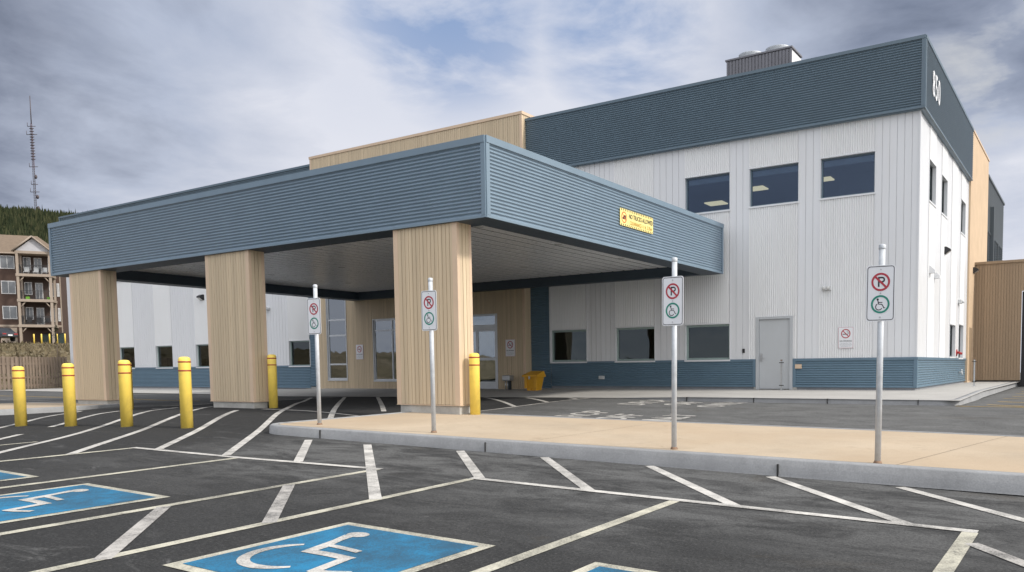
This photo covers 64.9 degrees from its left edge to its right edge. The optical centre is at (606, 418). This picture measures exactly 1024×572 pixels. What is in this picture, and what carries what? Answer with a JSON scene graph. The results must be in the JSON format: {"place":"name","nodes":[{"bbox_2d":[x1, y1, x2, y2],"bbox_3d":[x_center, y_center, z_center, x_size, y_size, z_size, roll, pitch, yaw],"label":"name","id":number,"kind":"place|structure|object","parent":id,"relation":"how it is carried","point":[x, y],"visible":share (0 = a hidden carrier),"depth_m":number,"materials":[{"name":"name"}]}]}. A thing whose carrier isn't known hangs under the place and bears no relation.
{"place":"outdoors","nodes":[
{"label":"outdoors","id":0,"kind":"place"},
{"bbox_2d":[1,343,70,389],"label":"grass bank","id":1,"kind":"structure","parent":0,"point":[60,351],"depth_m":56.89,"materials":[{"name":"brown plant"}]},
{"bbox_2d":[0,328,17,341],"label":"parked car","id":2,"kind":"object","parent":1,"relation":"on","point":[11,334],"visible":1,"depth_m":91.31,"materials":[{"name":"grey paint"}]},
{"bbox_2d":[0,234,69,343],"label":"apartment building","id":3,"kind":"structure","parent":1,"relation":"on","point":[33,295],"depth_m":98.47,"materials":[{"name":"brown"}]},
{"bbox_2d":[0,255,14,268],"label":"window","id":4,"kind":"structure","parent":3,"relation":"in","point":[6,262],"depth_m":97.83,"materials":[{"name":"grey glass"}]},
{"bbox_2d":[1,281,15,293],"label":"window","id":5,"kind":"structure","parent":3,"relation":"in","point":[7,287],"depth_m":98.04,"materials":[{"name":"grey glass"}]},
{"bbox_2d":[1,328,17,342],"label":"garage door","id":6,"kind":"structure","parent":3,"relation":"in","point":[14,329],"depth_m":98.48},
{"bbox_2d":[2,306,17,318],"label":"window","id":7,"kind":"structure","parent":3,"relation":"in","point":[9,312],"depth_m":98.22,"materials":[{"name":"grey glass"}]},
{"bbox_2d":[23,257,30,269],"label":"window","id":8,"kind":"structure","parent":3,"relation":"in","point":[26,260],"depth_m":98.64,"materials":[{"name":"grey glass"}]},
{"bbox_2d":[24,282,32,294],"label":"window","id":9,"kind":"structure","parent":3,"relation":"in","point":[27,285],"depth_m":98.86,"materials":[{"name":"grey glass"}]},
{"bbox_2d":[25,307,33,319],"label":"window","id":10,"kind":"structure","parent":3,"relation":"in","point":[29,310],"depth_m":99.05,"materials":[{"name":"grey glass"}]},
{"bbox_2d":[34,258,41,273],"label":"balcony door","id":11,"kind":"structure","parent":3,"relation":"in","point":[37,261],"depth_m":99.13,"materials":[{"name":"grey glass"}]},
{"bbox_2d":[35,283,43,297],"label":"balcony door","id":12,"kind":"structure","parent":3,"relation":"in","point":[38,286],"depth_m":99.32,"materials":[{"name":"grey glass"}]},
{"bbox_2d":[36,308,44,324],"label":"balcony door","id":13,"kind":"structure","parent":3,"relation":"in","point":[40,311],"depth_m":99.51,"materials":[{"name":"grey glass"}]},
{"bbox_2d":[56,283,59,296],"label":"window","id":14,"kind":"structure","parent":3,"relation":"in","point":[58,293],"depth_m":100.12,"materials":[{"name":"white plastic"}]},
{"bbox_2d":[58,308,60,320],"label":"window","id":15,"kind":"structure","parent":3,"relation":"in","point":[59,312],"depth_m":100.32,"materials":[{"name":"white plastic"}]},
{"bbox_2d":[0,340,69,384],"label":"dry weeds","id":16,"kind":"object","parent":1,"relation":"on","point":[20,348],"visible":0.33,"depth_m":65.16,"materials":[{"name":"brown plant"}]},
{"bbox_2d":[42,333,52,343],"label":"dumpster","id":17,"kind":"object","parent":1,"relation":"on","point":[45,337],"visible":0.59,"depth_m":98.55,"materials":[{"name":"green metal"}]},
{"bbox_2d":[51,325,61,340],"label":"young pine","id":18,"kind":"object","parent":1,"relation":"on","point":[56,330],"visible":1,"depth_m":89.48,"materials":[{"name":"green plant"}]},
{"bbox_2d":[51,333,64,342],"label":"dumpster","id":19,"kind":"object","parent":1,"relation":"on","point":[60,339],"visible":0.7,"depth_m":99.23,"materials":[{"name":"green metal"}]},
{"bbox_2d":[0,403,103,408],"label":"island paving","id":20,"kind":"structure","parent":0,"point":[11,405],"depth_m":22.38,"materials":[{"name":"beige concrete"}]},
{"bbox_2d":[0,373,1023,571],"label":"asphalt ground","id":21,"kind":"structure","parent":0,"point":[508,520],"depth_m":7.52,"materials":[{"name":"grey asphalt"}]},
{"bbox_2d":[0,356,18,389],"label":"wood fence","id":22,"kind":"object","parent":21,"relation":"on","point":[7,364],"visible":0.71,"depth_m":42.82,"materials":[{"name":"brown wood"}]},
{"bbox_2d":[0,470,38,480],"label":"accessible parking marking","id":23,"kind":"object","parent":21,"relation":"on","point":[6,475],"visible":1,"depth_m":8.83,"materials":[{"name":"paint"}]},
{"bbox_2d":[12,366,27,425],"bbox_3d":[-11.701,-0.423,15.899,0.210,1.237,0.210,2,4,31],"label":"bollard","id":24,"kind":"object","parent":21,"relation":"on","point":[19,395],"visible":0.96,"depth_m":15.83,"materials":[{"name":"yellow plastic"}]},
{"bbox_2d":[17,356,66,388],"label":"wood fence","id":25,"kind":"object","parent":21,"relation":"on","point":[33,364],"visible":0.83,"depth_m":44.51,"materials":[{"name":"brown wood"}]},
{"bbox_2d":[0,402,119,414],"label":"island kerb","id":26,"kind":"structure","parent":21,"relation":"on","point":[36,410],"depth_m":19.76,"materials":[{"name":"concrete"}]},
{"bbox_2d":[61,363,76,426],"bbox_3d":[-10.461,-0.441,15.531,0.210,1.274,0.210,2,4,31],"label":"bollard","id":27,"kind":"object","parent":21,"relation":"on","point":[69,396],"visible":0.98,"depth_m":15.46,"materials":[{"name":"yellow plastic"}]},
{"bbox_2d":[0,483,169,523],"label":"accessible parking marking","id":28,"kind":"object","parent":21,"relation":"on","point":[25,505],"visible":1,"depth_m":7.40,"materials":[{"name":"paint"}]},
{"bbox_2d":[118,360,132,426],"bbox_3d":[-9.066,-0.452,15.034,0.210,1.305,0.210,2,4,31],"label":"bollard","id":29,"kind":"object","parent":21,"relation":"on","point":[125,393],"visible":0.95,"depth_m":14.96,"materials":[{"name":"yellow plastic"}]},
{"bbox_2d":[130,362,133,408],"bbox_3d":[-12.555,-0.842,20.937,0.210,1.284,0.210,2,4,31],"label":"bollard","id":30,"kind":"object","parent":21,"relation":"on","point":[132,386],"visible":0.27,"depth_m":20.95,"materials":[{"name":"yellow plastic"}]},
{"bbox_2d":[178,357,192,427],"bbox_3d":[-7.605,-0.449,14.415,0.210,1.336,0.210,2,4,31],"label":"bollard","id":31,"kind":"object","parent":21,"relation":"on","point":[185,391],"visible":0.96,"depth_m":14.34,"materials":[{"name":"yellow plastic"}]},
{"bbox_2d":[267,354,277,407],"bbox_3d":[-8.031,-0.872,19.193,0.210,1.341,0.210,2,4,31],"label":"bollard","id":32,"kind":"object","parent":21,"relation":"on","point":[272,380],"visible":0.94,"depth_m":19.11,"materials":[{"name":"yellow plastic"}]},
{"bbox_2d":[0,397,576,454],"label":"lane hatch","id":33,"kind":"object","parent":21,"relation":"on","point":[264,425],"visible":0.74,"depth_m":14.56,"materials":[{"name":"white paint"}]},
{"bbox_2d":[164,522,495,571],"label":"accessible parking marking","id":34,"kind":"object","parent":21,"relation":"on","point":[349,547],"visible":1,"depth_m":5.43,"materials":[{"name":"paint"}]},
{"bbox_2d":[167,397,585,415],"bbox_3d":[-6.727,-0.406,21.910,10.280,0.157,7.450,2,4,31],"label":"lane edge line","id":35,"kind":"object","parent":21,"relation":"on","point":[357,415],"visible":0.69,"depth_m":19.04,"materials":[{"name":"white paint"}]},
{"bbox_2d":[47,134,723,414],"bbox_3d":[-6.374,-2.915,24.174,16.600,5.882,11.370,2,4,31],"label":"entrance canopy","id":36,"kind":"object","parent":21,"relation":"on","point":[459,221],"visible":0.98,"depth_m":19.05,"materials":[{"name":"blue metal"}]},
{"bbox_2d":[620,208,652,233],"bbox_3d":[0.772,-4.915,19.864,0.016,0.408,1.680,2,4,31],"label":"clearance sign","id":37,"kind":"object","parent":36,"relation":"attached to","point":[636,221],"visible":1,"depth_m":19.82,"materials":[{"name":"gold metal"}]},
{"bbox_2d":[0,442,977,571],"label":"stall line","id":38,"kind":"object","parent":21,"relation":"on","point":[951,559],"visible":1,"depth_m":6.17,"materials":[{"name":"paint"}]},
{"bbox_2d":[0,382,1016,400],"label":"walkway","id":39,"kind":"structure","parent":21,"relation":"on","point":[951,392],"depth_m":24.28,"materials":[{"name":"concrete"}]},
{"bbox_2d":[502,375,513,389],"bbox_3d":[-3.548,-1.305,28.812,0.340,0.520,0.270,2,4,31],"label":"ash receptacle","id":40,"kind":"object","parent":39,"relation":"on","point":[508,378],"visible":1,"depth_m":28.73,"materials":[{"name":"metal"}]},
{"bbox_2d":[522,371,545,390],"bbox_3d":[-2.514,-1.310,27.682,0.660,0.680,0.545,2,4,31],"label":"grit bin","id":41,"kind":"object","parent":39,"relation":"on","point":[533,380],"visible":0.99,"depth_m":27.57,"materials":[{"name":"plastic"}]},
{"bbox_2d":[779,360,783,389],"bbox_3d":[5.260,-1.294,23.911,0.140,0.940,0.120,2,4,31],"label":"service post","id":42,"kind":"object","parent":39,"relation":"on","point":[781,385],"visible":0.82,"depth_m":23.89,"materials":[{"name":"metal"}]},
{"bbox_2d":[972,359,976,385],"bbox_3d":[11.974,-1.484,25.912,0.140,0.920,0.120,2,4,31],"label":"service post","id":43,"kind":"object","parent":39,"relation":"on","point":[974,381],"visible":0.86,"depth_m":25.89,"materials":[{"name":"metal"}]},
{"bbox_2d":[58,34,1023,396],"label":"clinic building","id":44,"kind":"structure","parent":21,"relation":"on","point":[802,180],"depth_m":25.57,"materials":[{"name":"white metal"}]},
{"bbox_2d":[120,346,134,368],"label":"window","id":45,"kind":"structure","parent":44,"relation":"in","point":[126,353],"depth_m":43.22,"materials":[{"name":"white glass"}]},
{"bbox_2d":[155,345,172,368],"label":"window","id":46,"kind":"structure","parent":44,"relation":"in","point":[164,353],"depth_m":41.45,"materials":[{"name":"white glass"}]},
{"bbox_2d":[196,294,203,299],"bbox_3d":[-19.952,-5.956,39.171,0.289,0.272,0.230,2,4,31],"label":"wall lamp","id":47,"kind":"object","parent":44,"relation":"attached to","point":[200,297],"visible":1,"depth_m":39.12,"materials":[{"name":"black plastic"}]},
{"bbox_2d":[195,344,208,367],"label":"window","id":48,"kind":"structure","parent":44,"relation":"in","point":[201,350],"depth_m":39.73,"materials":[{"name":"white glass"}]},
{"bbox_2d":[288,339,310,371],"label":"window","id":49,"kind":"structure","parent":44,"relation":"in","point":[299,351],"depth_m":35.90,"materials":[{"name":"white glass"}]},
{"bbox_2d":[325,299,347,380],"bbox_3d":[-11.451,-4.447,33.855,1.240,5.680,0.125,2,4,31],"label":"window","id":50,"kind":"structure","parent":44,"relation":"in","point":[336,330],"depth_m":33.98,"materials":[{"name":"glass"}]},
{"bbox_2d":[356,344,363,359],"bbox_3d":[-10.271,-2.772,33.203,0.440,0.620,0.013,2,4,31],"label":"no smoking sign","id":51,"kind":"object","parent":44,"relation":"attached to","point":[359,352],"visible":1,"depth_m":33.19,"materials":[{"name":"white plastic"}]},
{"bbox_2d":[372,318,396,381],"bbox_3d":[-8.205,-2.759,32.000,3.180,2.550,0.125,2,4,31],"label":"window","id":52,"kind":"structure","parent":44,"relation":"in","point":[384,339],"depth_m":32.54,"materials":[{"name":"glass"}]},
{"bbox_2d":[473,329,476,352],"bbox_3d":[-5.235,-2.261,30.315,0.937,2.240,0.040,2,4,31],"label":"sliding door","id":53,"kind":"structure","parent":44,"relation":"in","point":[474,330],"depth_m":30.09,"materials":[{"name":"glass"}]},
{"bbox_2d":[477,328,495,388],"bbox_3d":[-4.449,-2.235,29.805,0.937,2.240,0.040,2,4,31],"label":"sliding door","id":54,"kind":"structure","parent":44,"relation":"in","point":[485,337],"depth_m":29.80,"materials":[{"name":"glass"}]},
{"bbox_2d":[505,339,514,355],"bbox_3d":[-3.499,-2.579,29.101,0.440,0.620,0.013,2,4,31],"label":"no smoking sign","id":55,"kind":"object","parent":44,"relation":"attached to","point":[510,347],"visible":1,"depth_m":29.10,"materials":[{"name":"white plastic"}]},
{"bbox_2d":[550,328,586,362],"bbox_3d":[-1.299,-2.566,28.273,1.580,1.200,0.185,2,4,31],"label":"window","id":56,"kind":"structure","parent":44,"relation":"in","point":[568,345],"depth_m":28.33,"materials":[{"name":"grey glass"}]},
{"bbox_2d":[615,326,654,362],"bbox_3d":[1.001,-2.497,26.880,1.560,1.200,0.185,2,4,31],"label":"window","id":57,"kind":"structure","parent":44,"relation":"in","point":[636,344],"depth_m":26.94,"materials":[{"name":"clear glass"}]},
{"bbox_2d":[684,323,729,361],"bbox_3d":[3.263,-2.429,25.510,1.590,1.200,0.185,2,4,31],"label":"window","id":58,"kind":"structure","parent":44,"relation":"in","point":[704,342],"depth_m":25.57,"materials":[{"name":"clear glass"}]},
{"bbox_2d":[684,171,730,214],"bbox_3d":[3.219,-7.089,25.208,1.590,1.220,0.185,2,4,31],"label":"window","id":59,"kind":"structure","parent":44,"relation":"in","point":[686,179],"depth_m":25.28,"materials":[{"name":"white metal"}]},
{"bbox_2d":[725,44,801,75],"bbox_3d":[5.755,-11.831,29.150,2.520,3.005,1.160,2,4,31],"label":"rooftop chiller","id":60,"kind":"object","parent":44,"relation":"on","point":[770,56],"visible":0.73,"depth_m":28.56,"materials":[{"name":"metal"}]},
{"bbox_2d":[748,161,798,208],"bbox_3d":[5.083,-7.033,24.079,1.590,1.220,0.185,2,4,31],"label":"window","id":61,"kind":"structure","parent":44,"relation":"in","point":[795,163],"depth_m":24.16,"materials":[{"name":"white metal"}]},
{"bbox_2d":[759,319,789,388],"bbox_3d":[5.149,-1.968,24.356,0.975,2.125,0.125,2,4,31],"label":"door","id":62,"kind":"structure","parent":44,"relation":"in","point":[774,333],"depth_m":24.38,"materials":[{"name":"metal"}]},
{"bbox_2d":[822,286,830,289],"bbox_3d":[6.446,-3.821,23.331,0.260,0.120,0.114,2,4,31],"label":"emergency light","id":63,"kind":"object","parent":44,"relation":"attached to","point":[826,287],"visible":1,"depth_m":23.30,"materials":[{"name":"grey plastic"}]},
{"bbox_2d":[838,327,853,347],"bbox_3d":[6.967,-2.351,23.163,0.440,0.620,0.013,2,4,31],"label":"no smoking sign","id":64,"kind":"object","parent":44,"relation":"attached to","point":[845,336],"visible":1,"depth_m":23.16,"materials":[{"name":"white plastic"}]},
{"bbox_2d":[819,150,875,199],"bbox_3d":[6.960,-6.977,22.942,1.600,1.220,0.185,2,4,31],"label":"window","id":65,"kind":"structure","parent":44,"relation":"in","point":[872,152],"depth_m":22.98,"materials":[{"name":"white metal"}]},
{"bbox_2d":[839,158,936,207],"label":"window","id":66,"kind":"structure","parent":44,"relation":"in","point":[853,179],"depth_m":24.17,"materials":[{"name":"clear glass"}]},
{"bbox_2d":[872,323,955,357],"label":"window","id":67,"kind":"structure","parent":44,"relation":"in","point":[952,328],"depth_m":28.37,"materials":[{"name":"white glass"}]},
{"bbox_2d":[941,174,947,219],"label":"window","id":68,"kind":"structure","parent":44,"relation":"in","point":[944,181],"depth_m":26.05,"materials":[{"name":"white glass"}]},
{"bbox_2d":[944,246,950,254],"bbox_3d":[11.070,-5.449,25.830,0.195,0.230,0.245,2,4,31],"label":"wall lamp","id":69,"kind":"object","parent":44,"relation":"attached to","point":[947,250],"visible":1,"depth_m":25.75,"materials":[{"name":"black plastic"}]},
{"bbox_2d":[958,324,963,358],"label":"window","id":70,"kind":"structure","parent":44,"relation":"in","point":[960,327],"depth_m":30.12,"materials":[{"name":"white glass"}]},
{"bbox_2d":[961,198,965,236],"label":"window","id":71,"kind":"structure","parent":44,"relation":"in","point":[963,217],"depth_m":29.82,"materials":[{"name":"white glass"}]},
{"bbox_2d":[973,267,978,273],"bbox_3d":[14.664,-5.876,31.588,0.194,0.230,0.245,2,4,31],"label":"wall lamp","id":72,"kind":"object","parent":44,"relation":"attached to","point":[975,269],"visible":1,"depth_m":31.50,"materials":[{"name":"black plastic"}]},
{"bbox_2d":[987,232,990,261],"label":"window","id":73,"kind":"structure","parent":44,"relation":"in","point":[988,233],"depth_m":35.80,"materials":[{"name":"grey glass"}]},
{"bbox_2d":[994,241,997,260],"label":"window","id":74,"kind":"structure","parent":44,"relation":"in","point":[995,242],"depth_m":39.05,"materials":[{"name":"grey glass"}]},
{"bbox_2d":[998,246,1001,260],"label":"window","id":75,"kind":"structure","parent":44,"relation":"in","point":[1000,248],"depth_m":40.48,"materials":[{"name":"glass"}]},
{"bbox_2d":[1020,291,1023,385],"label":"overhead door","id":76,"kind":"structure","parent":44,"relation":"in","point":[1022,339],"depth_m":31.57,"materials":[{"name":"black metal"}]},
{"bbox_2d":[131,447,978,532],"bbox_3d":[-1.957,0.634,8.873,11.108,0.184,0.287,2,4,29],"label":"painted parking line","id":77,"kind":"object","parent":21,"relation":"on","point":[814,514],"visible":1,"depth_m":7.46,"materials":[{"name":"white paint"}]},
{"bbox_2d":[93,484,1023,566],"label":"aisle hatch","id":78,"kind":"object","parent":21,"relation":"on","point":[117,546],"visible":1,"depth_m":6.15,"materials":[{"name":"paint"}]},
{"bbox_2d":[573,562,655,571],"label":"accessible parking marking","id":79,"kind":"object","parent":21,"relation":"on","point":[598,567],"visible":1,"depth_m":5.04,"materials":[{"name":"paint"}]},
{"bbox_2d":[269,411,1023,495],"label":"island kerb","id":80,"kind":"structure","parent":21,"relation":"on","point":[998,482],"depth_m":9.34,"materials":[{"name":"concrete"}]},
{"bbox_2d":[319,430,778,475],"bbox_3d":[0.593,0.490,9.689,12.009,0.360,0.156,2,4,31],"label":"island kerb joint","id":81,"kind":"object","parent":80,"relation":"attached to","point":[485,451],"visible":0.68,"depth_m":10.97,"materials":[{"name":"grey concrete"}]},
{"bbox_2d":[556,400,747,420],"bbox_3d":[1.115,-0.204,18.320,3.101,0.196,5.688,2,4,31],"label":"road lettering","id":82,"kind":"object","parent":21,"relation":"on","point":[641,403],"visible":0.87,"depth_m":17.73,"materials":[{"name":"white paint"}]},
{"bbox_2d":[294,440,1023,522],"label":"walk hatch","id":83,"kind":"object","parent":21,"relation":"on","point":[374,491],"visible":1,"depth_m":8.25,"materials":[{"name":"white paint"}]},
{"bbox_2d":[625,382,1016,405],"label":"walkway kerb","id":84,"kind":"structure","parent":21,"relation":"on","point":[978,396],"depth_m":19.52,"materials":[{"name":"concrete"}]},
{"bbox_2d":[976,391,1023,406],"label":"yellow hatch","id":85,"kind":"object","parent":21,"relation":"on","point":[999,401],"visible":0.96,"depth_m":17.46,"materials":[{"name":"paint"}]},
{"bbox_2d":[0,0,1023,372],"label":"sky","id":86,"kind":"structure","parent":0,"point":[131,100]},
{"bbox_2d":[280,412,1023,472],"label":"island paving","id":87,"kind":"structure","parent":0,"point":[1000,453],"depth_m":11.47,"materials":[{"name":"beige concrete"}]},
{"bbox_2d":[307,284,322,424],"bbox_3d":[-4.895,-1.054,13.505,0.304,2.421,0.108,2,4,31],"label":"parking sign","id":88,"kind":"object","parent":87,"relation":"on","point":[314,313],"visible":0.97,"depth_m":13.46,"materials":[{"name":"metal"}]},
{"bbox_2d":[421,278,436,432],"bbox_3d":[-2.654,-0.935,12.155,0.305,2.405,0.102,2,4,31],"label":"parking sign","id":89,"kind":"object","parent":87,"relation":"on","point":[429,309],"visible":0.96,"depth_m":12.11,"materials":[{"name":"metal"}]},
{"bbox_2d":[469,353,480,414],"bbox_3d":[-2.590,-0.662,15.713,0.210,1.258,0.210,2,4,31],"label":"bollard","id":90,"kind":"object","parent":87,"relation":"on","point":[474,373],"visible":0.91,"depth_m":15.63,"materials":[{"name":"yellow plastic"}]},
{"bbox_2d":[662,257,683,449],"bbox_3d":[0.856,-0.787,10.031,0.305,2.459,0.103,2,5,31],"label":"parking sign","id":91,"kind":"object","parent":87,"relation":"on","point":[673,300],"visible":0.98,"depth_m":9.98,"materials":[{"name":"metal"}]},
{"bbox_2d":[866,244,895,463],"bbox_3d":[3.002,-0.675,8.735,0.305,2.446,0.102,2,5,31],"label":"parking sign","id":92,"kind":"object","parent":87,"relation":"on","point":[880,291],"visible":0.94,"depth_m":8.68,"materials":[{"name":"metal"}]},
{"bbox_3d":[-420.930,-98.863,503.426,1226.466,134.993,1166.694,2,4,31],"label":"hill","id":93,"kind":"structure","parent":0,"visible":0},
{"bbox_2d":[26,96,39,209],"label":"radio mast","id":94,"kind":"object","parent":93,"relation":"on","point":[34,166],"visible":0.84,"depth_m":642.40,"materials":[{"name":"metal"}]},
{"bbox_2d":[0,204,78,243],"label":"conifer wood","id":95,"kind":"object","parent":93,"relation":"on","point":[25,221],"visible":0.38,"depth_m":563.02,"materials":[{"name":"green plant"}]}
]}

